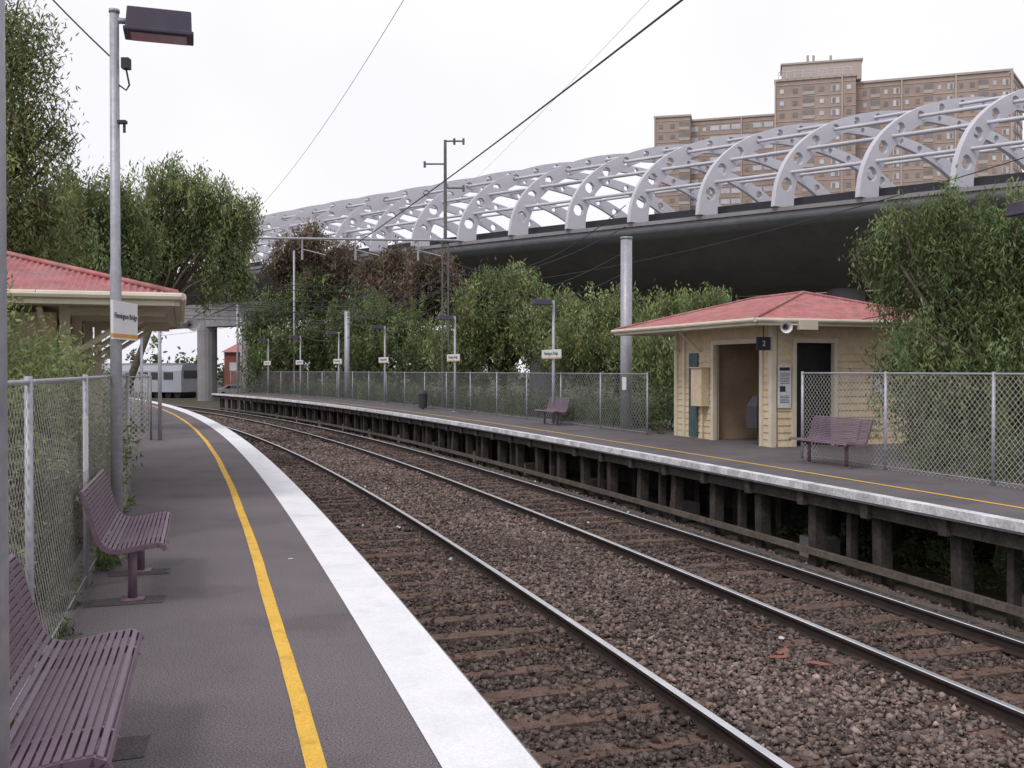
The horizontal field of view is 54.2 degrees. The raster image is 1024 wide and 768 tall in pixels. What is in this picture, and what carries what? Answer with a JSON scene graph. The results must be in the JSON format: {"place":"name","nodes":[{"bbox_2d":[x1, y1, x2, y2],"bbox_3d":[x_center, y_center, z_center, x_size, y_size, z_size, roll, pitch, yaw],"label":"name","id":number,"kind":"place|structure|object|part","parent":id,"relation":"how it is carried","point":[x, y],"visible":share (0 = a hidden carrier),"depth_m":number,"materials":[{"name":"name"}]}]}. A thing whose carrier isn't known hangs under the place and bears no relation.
{"place":"outdoors","nodes":[
{"label":"outdoors","id":0,"kind":"place"},
{"bbox_2d":[9,406,136,652],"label":"embankment ground","id":1,"kind":"structure","parent":0,"point":[68,561],"depth_m":9.03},
{"bbox_2d":[5,0,108,272],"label":"pepper tree","id":2,"kind":"object","parent":1,"relation":"on","point":[25,216],"visible":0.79,"depth_m":16.06,"materials":[{"name":"green plant"}]},
{"bbox_2d":[8,390,130,637],"bbox_3d":[-3.543,1.118,6.671,1.178,2.043,13.325,0,1,-17],"label":"hedge","id":3,"kind":"object","parent":1,"relation":"on","point":[58,485],"visible":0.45,"depth_m":7.92,"materials":[{"name":"green plant"}]},
{"bbox_2d":[7,272,154,560],"bbox_3d":[-4.490,0.092,8.694,3.369,3.370,6.952,-1,1,-35],"label":"climbing shrub","id":4,"kind":"object","parent":1,"relation":"on","point":[20,369],"visible":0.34,"depth_m":9.78,"materials":[{"name":"green plant"}]},
{"bbox_2d":[17,155,172,338],"bbox_3d":[-11.695,-2.329,26.416,4.937,7.558,4.069,0,1,0],"label":"pepper tree","id":5,"kind":"object","parent":1,"relation":"on","point":[134,237],"visible":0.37,"depth_m":26.47,"materials":[{"name":"green plant"}]},
{"bbox_2d":[93,358,131,429],"bbox_3d":[-17.078,0.441,38.417,3.901,4.002,41.377,0,1,-23],"label":"hedge","id":6,"kind":"object","parent":1,"relation":"on","point":[107,372],"visible":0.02,"depth_m":29.13,"materials":[{"name":"green plant"}]},
{"bbox_2d":[106,150,269,418],"bbox_3d":[-11.813,-3.574,36.096,5.993,9.766,3.596,0,1,0],"label":"pepper tree","id":7,"kind":"object","parent":1,"relation":"on","point":[199,224],"visible":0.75,"depth_m":35.73,"materials":[{"name":"green plant"}]},
{"bbox_2d":[5,0,1023,371],"label":"sky","id":8,"kind":"structure","parent":0,"point":[258,81],"materials":[{"name":"white"}]},
{"bbox_2d":[132,372,1023,617],"bbox_3d":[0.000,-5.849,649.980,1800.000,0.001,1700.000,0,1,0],"label":"ground","id":9,"kind":"structure","parent":0,"point":[624,488],"depth_m":19.73,"materials":[{"name":"brown soil"}]},
{"bbox_2d":[93,363,196,397],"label":"commuter train","id":10,"kind":"object","parent":9,"relation":"on","point":[179,380],"visible":0.31,"depth_m":108.37,"materials":[{"name":"silver metal"}]},
{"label":"windows","id":11,"kind":"part","parent":10,"relation":"part of","materials":[{"name":"grey glass"}]},
{"bbox_2d":[217,385,239,392],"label":"parked car","id":12,"kind":"object","parent":9,"relation":"on","point":[227,389],"visible":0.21,"depth_m":111.01,"materials":[{"name":"white paint"}]},
{"bbox_2d":[236,305,238,407],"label":"steel post","id":13,"kind":"object","parent":9,"relation":"on","point":[237,356],"visible":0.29,"depth_m":77.91,"materials":[{"name":"grey metal"}]},
{"bbox_2d":[240,318,242,392],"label":"steel post","id":14,"kind":"object","parent":9,"relation":"on","point":[241,353],"visible":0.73,"depth_m":83.90,"materials":[{"name":"grey metal"}]},
{"bbox_2d":[224,352,303,387],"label":"walls","id":15,"kind":"structure","parent":9,"relation":"on","point":[229,357],"depth_m":145.99,"materials":[{"name":"red brick"}]},
{"bbox_2d":[230,362,235,370],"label":"windows","id":16,"kind":"structure","parent":15,"relation":"attached to","point":[232,366],"depth_m":145.87,"materials":[{"name":"white glass"}]},
{"bbox_2d":[222,339,281,351],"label":"roof","id":17,"kind":"structure","parent":15,"relation":"on","point":[232,348],"depth_m":146.44,"materials":[{"name":"red metal"}]},
{"bbox_2d":[10,398,541,767],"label":"railway platform","id":18,"kind":"structure","parent":9,"relation":"on","point":[322,648],"depth_m":6.11,"materials":[{"name":"concrete"}]},
{"bbox_2d":[0,0,9,767],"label":"steel post","id":19,"kind":"object","parent":18,"relation":"on","point":[4,660],"visible":1,"depth_m":2.20,"materials":[{"name":"grey metal"}]},
{"bbox_2d":[8,374,128,710],"bbox_3d":[-2.865,0.839,6.336,0.083,1.790,12.993,0,1,-17],"label":"chain link fence","id":20,"kind":"object","parent":18,"relation":"on","point":[28,382],"visible":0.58,"depth_m":5.80,"materials":[{"name":"metal"}]},
{"bbox_2d":[83,417,87,471],"bbox_3d":[-3.075,0.432,7.213,0.008,0.380,0.240,0,1,-17],"label":"fence notice","id":21,"kind":"object","parent":20,"relation":"attached to","point":[85,443],"visible":1,"depth_m":7.17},
{"bbox_2d":[10,495,135,728],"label":"weeds","id":22,"kind":"object","parent":18,"relation":"on","point":[105,559],"visible":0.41,"depth_m":7.03,"materials":[{"name":"green plant"}]},
{"bbox_2d":[9,553,144,767],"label":"park bench","id":23,"kind":"object","parent":18,"relation":"on","point":[78,738],"visible":0.96,"depth_m":3.84,"materials":[{"name":"purple paint"}]},
{"bbox_2d":[71,373,129,500],"bbox_3d":[-5.232,0.757,12.374,0.946,1.790,0.046,0,1,-18],"label":"chain link fence","id":24,"kind":"object","parent":18,"relation":"on","point":[128,406],"visible":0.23,"depth_m":12.49,"materials":[{"name":"metal"}]},
{"bbox_2d":[7,251,199,482],"bbox_3d":[-7.349,-0.219,14.083,5.582,3.355,6.810,0,1,-18],"label":"platform shelter","id":25,"kind":"object","parent":18,"relation":"on","point":[75,298],"visible":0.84,"depth_m":12.13,"materials":[{"name":"red metal"}]},
{"bbox_2d":[93,376,149,440],"bbox_3d":[-9.374,0.670,23.167,1.969,1.730,0.046,0,1,-29],"label":"chain link fence","id":26,"kind":"object","parent":18,"relation":"on","point":[135,406],"visible":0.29,"depth_m":23.49,"materials":[{"name":"metal"}]},
{"bbox_2d":[78,469,172,601],"bbox_3d":[-2.927,1.132,7.686,0.576,0.827,1.624,0,1,-17],"label":"park bench","id":27,"kind":"object","parent":18,"relation":"on","point":[137,546],"visible":1,"depth_m":7.33,"materials":[{"name":"purple paint"}]},
{"bbox_2d":[104,373,151,439],"bbox_3d":[-15.915,0.428,40.936,0.797,1.730,37.669,0,1,-24],"label":"chain link fence","id":28,"kind":"object","parent":18,"relation":"on","point":[150,404],"visible":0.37,"depth_m":30.66,"materials":[{"name":"metal"}]},
{"bbox_2d":[140,337,142,432],"bbox_3d":[-9.823,-0.021,26.531,0.083,2.620,0.083,0,1,22],"label":"steel post","id":29,"kind":"object","parent":18,"relation":"on","point":[141,372],"visible":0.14,"depth_m":26.50,"materials":[{"name":"grey metal"}]},
{"bbox_2d":[109,5,193,542],"bbox_3d":[-3.485,-1.017,9.574,0.853,5.077,0.330,0,1,-18],"label":"street lamp","id":30,"kind":"object","parent":18,"relation":"on","point":[155,25],"visible":0.96,"depth_m":9.45,"materials":[{"name":"metal"}]},
{"bbox_2d":[110,300,137,340],"bbox_3d":[-3.701,-0.600,9.513,0.068,0.360,0.602,0,1,0],"label":"station name sign","id":31,"kind":"object","parent":30,"relation":"attached to","point":[124,320],"visible":1,"depth_m":9.48,"materials":[{"name":"metal"}]},
{"bbox_2d":[158,331,161,439],"bbox_3d":[-8.179,-0.256,23.392,0.362,3.174,0.503,0,1,0],"label":"speaker pole","id":32,"kind":"object","parent":18,"relation":"on","point":[159,390],"visible":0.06,"depth_m":23.56,"materials":[{"name":"metal"}]},
{"bbox_2d":[228,263,358,392],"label":"pepper tree","id":33,"kind":"object","parent":9,"relation":"on","point":[315,353],"visible":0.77,"depth_m":71.02,"materials":[{"name":"green plant"}]},
{"bbox_2d":[293,250,294,385],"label":"steel post","id":34,"kind":"object","parent":9,"relation":"on","point":[293,307],"visible":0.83,"depth_m":69.87,"materials":[{"name":"grey metal"}]},
{"bbox_2d":[253,216,362,383],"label":"casuarina tree","id":35,"kind":"object","parent":9,"relation":"on","point":[339,266],"visible":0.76,"depth_m":72.42,"materials":[{"name":"brown plant"}]},
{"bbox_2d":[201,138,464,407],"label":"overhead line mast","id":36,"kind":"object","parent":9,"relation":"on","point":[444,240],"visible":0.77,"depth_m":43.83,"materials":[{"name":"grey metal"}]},
{"bbox_2d":[344,311,349,398],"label":"steel post","id":37,"kind":"object","parent":9,"relation":"on","point":[346,345],"visible":0.83,"depth_m":58.36,"materials":[{"name":"grey metal"}]},
{"bbox_2d":[322,284,456,389],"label":"pepper tree","id":38,"kind":"object","parent":9,"relation":"on","point":[404,347],"visible":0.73,"depth_m":60.69,"materials":[{"name":"green plant"}]},
{"bbox_2d":[342,234,468,393],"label":"casuarina tree","id":39,"kind":"object","parent":9,"relation":"on","point":[395,268],"visible":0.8,"depth_m":65.92,"materials":[{"name":"brown plant"}]},
{"bbox_2d":[240,368,673,433],"bbox_3d":[-6.912,0.740,52.087,4.180,3.063,58.572,0,1,-26],"label":"hedge","id":40,"kind":"object","parent":9,"relation":"on","point":[654,411],"visible":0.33,"depth_m":36.93,"materials":[{"name":"green plant"}]},
{"bbox_2d":[418,255,585,401],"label":"pepper tree","id":41,"kind":"object","parent":9,"relation":"on","point":[497,337],"visible":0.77,"depth_m":44.03,"materials":[{"name":"green plant"}]},
{"bbox_2d":[102,331,941,386],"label":"distant trees","id":42,"kind":"object","parent":9,"relation":"on","point":[219,370],"visible":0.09,"depth_m":195.28,"materials":[{"name":"green plant"}]},
{"bbox_2d":[36,0,1023,340],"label":"overhead wires","id":43,"kind":"object","parent":9,"relation":"on","point":[226,308],"visible":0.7,"depth_m":37.89,"materials":[{"name":"black metal"}]},
{"bbox_2d":[151,89,1023,405],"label":"elevated freeway bridge","id":44,"kind":"structure","parent":9,"relation":"on","point":[801,255],"depth_m":64.78,"materials":[{"name":"concrete"}]},
{"bbox_2d":[183,408,1023,767],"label":"railway sleepers","id":45,"kind":"object","parent":9,"relation":"on","point":[567,718],"visible":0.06,"depth_m":10.39},
{"bbox_2d":[225,426,793,767],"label":"railway rail","id":46,"kind":"object","parent":45,"relation":"on","point":[707,722],"visible":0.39,"depth_m":9.80,"materials":[{"name":"metal"}]},
{"bbox_2d":[168,404,1023,658],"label":"railway rail","id":47,"kind":"object","parent":45,"relation":"on","point":[1010,645],"visible":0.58,"depth_m":14.19,"materials":[{"name":"metal"}]},
{"bbox_2d":[186,409,1023,734],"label":"railway rail","id":48,"kind":"object","parent":45,"relation":"on","point":[996,709],"visible":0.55,"depth_m":11.19,"materials":[{"name":"metal"}]},
{"bbox_2d":[211,393,1023,639],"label":"railway platform","id":49,"kind":"structure","parent":9,"relation":"on","point":[741,477],"depth_m":17.75,"materials":[{"name":"grey concrete"}]},
{"bbox_2d":[258,338,268,393],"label":"street lamp","id":50,"kind":"object","parent":49,"relation":"on","point":[259,339],"visible":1,"depth_m":68.76,"materials":[{"name":"metal"}]},
{"bbox_2d":[289,335,302,396],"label":"street lamp","id":51,"kind":"object","parent":49,"relation":"on","point":[294,336],"visible":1,"depth_m":62.65,"materials":[{"name":"metal"}]},
{"bbox_2d":[296,360,302,364],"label":"station name sign","id":52,"kind":"object","parent":51,"relation":"attached to","point":[299,362],"visible":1,"depth_m":62.61,"materials":[{"name":"metal"}]},
{"bbox_2d":[326,331,340,399],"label":"street lamp","id":53,"kind":"object","parent":49,"relation":"on","point":[331,332],"visible":1,"depth_m":55.90,"materials":[{"name":"metal"}]},
{"bbox_2d":[333,359,341,363],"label":"station name sign","id":54,"kind":"object","parent":53,"relation":"attached to","point":[337,361],"visible":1,"depth_m":55.88,"materials":[{"name":"metal"}]},
{"bbox_2d":[370,325,385,403],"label":"street lamp","id":55,"kind":"object","parent":49,"relation":"on","point":[377,327],"visible":1,"depth_m":48.67,"materials":[{"name":"metal"}]},
{"bbox_2d":[379,357,388,362],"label":"station name sign","id":56,"kind":"object","parent":55,"relation":"attached to","point":[383,359],"visible":1,"depth_m":48.63,"materials":[{"name":"metal"}]},
{"bbox_2d":[418,390,427,408],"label":"rubbish bin","id":57,"kind":"object","parent":49,"relation":"on","point":[422,396],"visible":0.97,"depth_m":42.47,"materials":[{"name":"grey metal"}]},
{"bbox_2d":[230,371,647,434],"bbox_3d":[-8.301,0.251,51.704,1.816,1.790,57.300,0,1,-26],"label":"chain link fence","id":58,"kind":"object","parent":49,"relation":"on","point":[446,392],"visible":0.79,"depth_m":36.74,"materials":[{"name":"metal"}]},
{"bbox_2d":[622,377,625,389],"bbox_3d":[3.000,-0.014,26.730,0.008,0.340,0.240,0,1,-20],"label":"fence notice","id":59,"kind":"object","parent":58,"relation":"attached to","point":[623,383],"visible":1,"depth_m":26.73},
{"bbox_2d":[437,315,457,411],"bbox_3d":[-2.525,-0.805,39.653,0.872,3.830,0.330,0,1,-23],"label":"street lamp","id":60,"kind":"object","parent":49,"relation":"on","point":[445,317],"visible":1,"depth_m":39.71,"materials":[{"name":"metal"}]},
{"bbox_2d":[447,354,459,360],"bbox_3d":[-2.317,-1.041,39.737,0.068,0.280,1.504,0,1,-23],"label":"station name sign","id":61,"kind":"object","parent":60,"relation":"attached to","point":[453,357],"visible":1,"depth_m":39.67,"materials":[{"name":"metal"}]},
{"bbox_2d":[530,299,555,423],"bbox_3d":[1.014,-0.683,30.715,0.870,3.830,0.330,0,1,-21],"label":"street lamp","id":62,"kind":"object","parent":49,"relation":"on","point":[544,302],"visible":0.99,"depth_m":30.77,"materials":[{"name":"metal"}]},
{"bbox_2d":[542,349,561,358],"bbox_3d":[1.226,-0.919,30.792,0.068,0.280,1.504,0,1,-21],"label":"station name sign","id":63,"kind":"object","parent":62,"relation":"attached to","point":[552,354],"visible":1,"depth_m":30.73,"materials":[{"name":"metal"}]},
{"bbox_2d":[534,397,570,425],"bbox_3d":[1.216,0.823,30.371,0.576,0.827,1.524,0,1,-21],"label":"park bench","id":64,"kind":"object","parent":49,"relation":"on","point":[557,404],"visible":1,"depth_m":30.30,"materials":[{"name":"purple paint"}]},
{"bbox_2d":[689,367,709,438],"bbox_3d":[4.513,0.459,24.072,0.280,1.727,0.520,0,1,-20],"label":"meter box","id":65,"kind":"object","parent":49,"relation":"on","point":[699,386],"visible":1,"depth_m":23.88,"materials":[{"name":"beige paint"}]},
{"bbox_2d":[719,343,758,438],"bbox_3d":[6.318,0.034,23.192,2.200,2.600,2.632,0,1,-20],"label":"waiting area lining","id":66,"kind":"object","parent":49,"relation":"on","point":[738,376],"visible":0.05,"depth_m":24.19,"materials":[{"name":"brown wood"}]},
{"bbox_2d":[746,396,758,444],"bbox_3d":[5.473,0.808,22.158,0.400,1.080,0.400,0,1,-20],"label":"ticket machine","id":67,"kind":"object","parent":49,"relation":"on","point":[752,413],"visible":0.5,"depth_m":22.08,"materials":[{"name":"grey metal"}]},
{"bbox_2d":[678,326,909,446],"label":"weatherboard walls","id":68,"kind":"structure","parent":49,"relation":"on","point":[851,352],"depth_m":22.27,"materials":[{"name":"beige paint"}]},
{"bbox_2d":[657,331,700,352],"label":"eave brackets","id":69,"kind":"object","parent":68,"relation":"attached to","point":[684,337],"visible":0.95,"depth_m":24.23,"materials":[{"name":"beige wood"}]},
{"bbox_2d":[689,353,698,436],"bbox_3d":[4.462,0.266,24.550,0.050,2.040,0.400,0,1,-20],"label":"side door","id":70,"kind":"structure","parent":68,"relation":"attached to","point":[693,410],"depth_m":24.55,"materials":[{"name":"teal paint"}]},
{"bbox_2d":[611,317,927,335],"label":"fascia soffit and gutter","id":71,"kind":"structure","parent":68,"relation":"on","point":[666,330],"depth_m":21.70,"materials":[{"name":"beige metal"}]},
{"bbox_2d":[756,326,770,349],"bbox_3d":[5.352,-0.980,21.293,0.340,0.520,0.040,0,1,-20],"label":"platform number board","id":72,"kind":"object","parent":71,"relation":"attached to","point":[760,343],"visible":1,"depth_m":21.27,"materials":[{"name":"black metal"}]},
{"bbox_2d":[623,293,916,328],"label":"corrugated roof","id":73,"kind":"structure","parent":71,"relation":"on","point":[806,306],"depth_m":22.71,"materials":[{"name":"red metal"}]},
{"bbox_2d":[615,291,918,329],"bbox_3d":[6.547,-1.806,24.665,5.694,0.829,6.704,0,1,-20],"label":"ridge capping","id":74,"kind":"object","parent":73,"relation":"on","point":[798,293],"visible":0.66,"depth_m":23.90,"materials":[{"name":"red metal"}]},
{"bbox_2d":[785,320,817,329],"bbox_3d":[6.022,-1.234,20.861,0.771,0.200,0.140,0,1,-20],"label":"speaker box","id":75,"kind":"object","parent":71,"relation":"attached to","point":[806,325],"visible":0.85,"depth_m":20.84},
{"bbox_2d":[780,321,792,332],"bbox_3d":[5.630,-1.168,20.669,0.250,0.245,0.355,0,1,0],"label":"horn bell","id":76,"kind":"object","parent":75,"relation":"attached to","point":[788,329],"visible":0.98,"depth_m":20.57,"materials":[{"name":"white metal"}]},
{"bbox_2d":[777,365,881,407],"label":"posters","id":77,"kind":"object","parent":68,"relation":"attached to","point":[787,393],"visible":0.71,"depth_m":21.55},
{"bbox_2d":[780,367,789,402],"bbox_3d":[5.873,0.022,21.542,0.260,0.760,0.008,0,1,-20],"label":"poster print","id":78,"kind":"object","parent":77,"relation":"attached to","point":[782,388],"visible":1,"depth_m":21.53},
{"bbox_2d":[674,325,915,446],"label":"timber trim","id":79,"kind":"structure","parent":49,"relation":"on","point":[772,390],"depth_m":21.85,"materials":[{"name":"beige wood"}]},
{"bbox_2d":[797,343,830,445],"bbox_3d":[6.560,0.099,22.084,1.800,2.500,0.060,0,1,-20],"label":"doorway","id":80,"kind":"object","parent":49,"relation":"on","point":[813,357],"visible":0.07,"depth_m":22.08,"materials":[{"name":"black"}]},
{"bbox_2d":[788,416,873,468],"bbox_3d":[5.519,1.000,17.394,0.576,0.827,1.624,0,1,-18],"label":"park bench","id":81,"kind":"object","parent":49,"relation":"on","point":[820,438],"visible":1,"depth_m":17.32,"materials":[{"name":"purple paint"}]},
{"bbox_2d":[801,371,1023,488],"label":"chain link fence","id":82,"kind":"object","parent":49,"relation":"on","point":[992,426],"visible":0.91,"depth_m":15.64,"materials":[{"name":"metal"}]},
{"bbox_2d":[1004,201,1023,217],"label":"street lamp","id":83,"kind":"object","parent":49,"relation":"on","point":[1015,209],"visible":1,"depth_m":12.94,"materials":[{"name":"metal"}]},
{"bbox_2d":[620,236,632,428],"bbox_3d":[3.220,-0.784,28.192,0.360,6.700,0.360,0,1,0],"label":"steel post","id":84,"kind":"object","parent":9,"relation":"on","point":[626,310],"visible":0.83,"depth_m":28.05,"materials":[{"name":"grey metal"}]},
{"bbox_2d":[522,277,738,414],"bbox_3d":[4.822,-0.834,37.241,8.834,6.712,8.041,0,1,0],"label":"pepper tree","id":85,"kind":"object","parent":9,"relation":"on","point":[583,344],"visible":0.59,"depth_m":37.71,"materials":[{"name":"green plant"}]},
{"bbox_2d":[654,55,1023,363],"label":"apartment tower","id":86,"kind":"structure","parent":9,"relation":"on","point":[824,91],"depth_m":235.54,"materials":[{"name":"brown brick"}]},
{"bbox_2d":[658,79,1021,213],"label":"dark windows","id":87,"kind":"structure","parent":86,"relation":"in","point":[983,81],"depth_m":234.33,"materials":[{"name":"black glass"}]},
{"bbox_2d":[660,79,1021,209],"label":"light windows","id":88,"kind":"structure","parent":86,"relation":"in","point":[766,124],"depth_m":265.60,"materials":[{"name":"grey glass"}]},
{"bbox_2d":[777,509,1023,593],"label":"undergrowth","id":89,"kind":"object","parent":9,"relation":"on","point":[990,573],"visible":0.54,"depth_m":14.75,"materials":[{"name":"green plant"}]},
{"bbox_2d":[838,159,1023,463],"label":"pepper tree","id":90,"kind":"object","parent":9,"relation":"on","point":[982,331],"visible":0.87,"depth_m":18.79,"materials":[{"name":"green plant"}]},
{"bbox_2d":[897,405,1023,567],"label":"hedge","id":91,"kind":"object","parent":9,"relation":"on","point":[985,464],"visible":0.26,"depth_m":15.98,"materials":[{"name":"green plant"}]},
{"bbox_2d":[200,413,1023,767],"bbox_3d":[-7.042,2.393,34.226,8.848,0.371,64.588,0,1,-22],"label":"ballast gravel","id":92,"kind":"structure","parent":0,"point":[570,567],"depth_m":10.73,"materials":[{"name":"gravel"}]},
{"bbox_2d":[288,481,803,638],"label":"litter","id":93,"kind":"object","parent":92,"relation":"on","point":[781,637],"visible":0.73,"depth_m":14.79,"materials":[{"name":"paper"}]},
{"bbox_2d":[769,648,833,664],"bbox_3d":[2.723,2.658,9.675,0.421,0.001,0.642,0,1,-26],"label":"broken board","id":94,"kind":"object","parent":92,"relation":"on","point":[788,650],"visible":1,"depth_m":9.75,"materials":[{"name":"red wood"}]}
]}

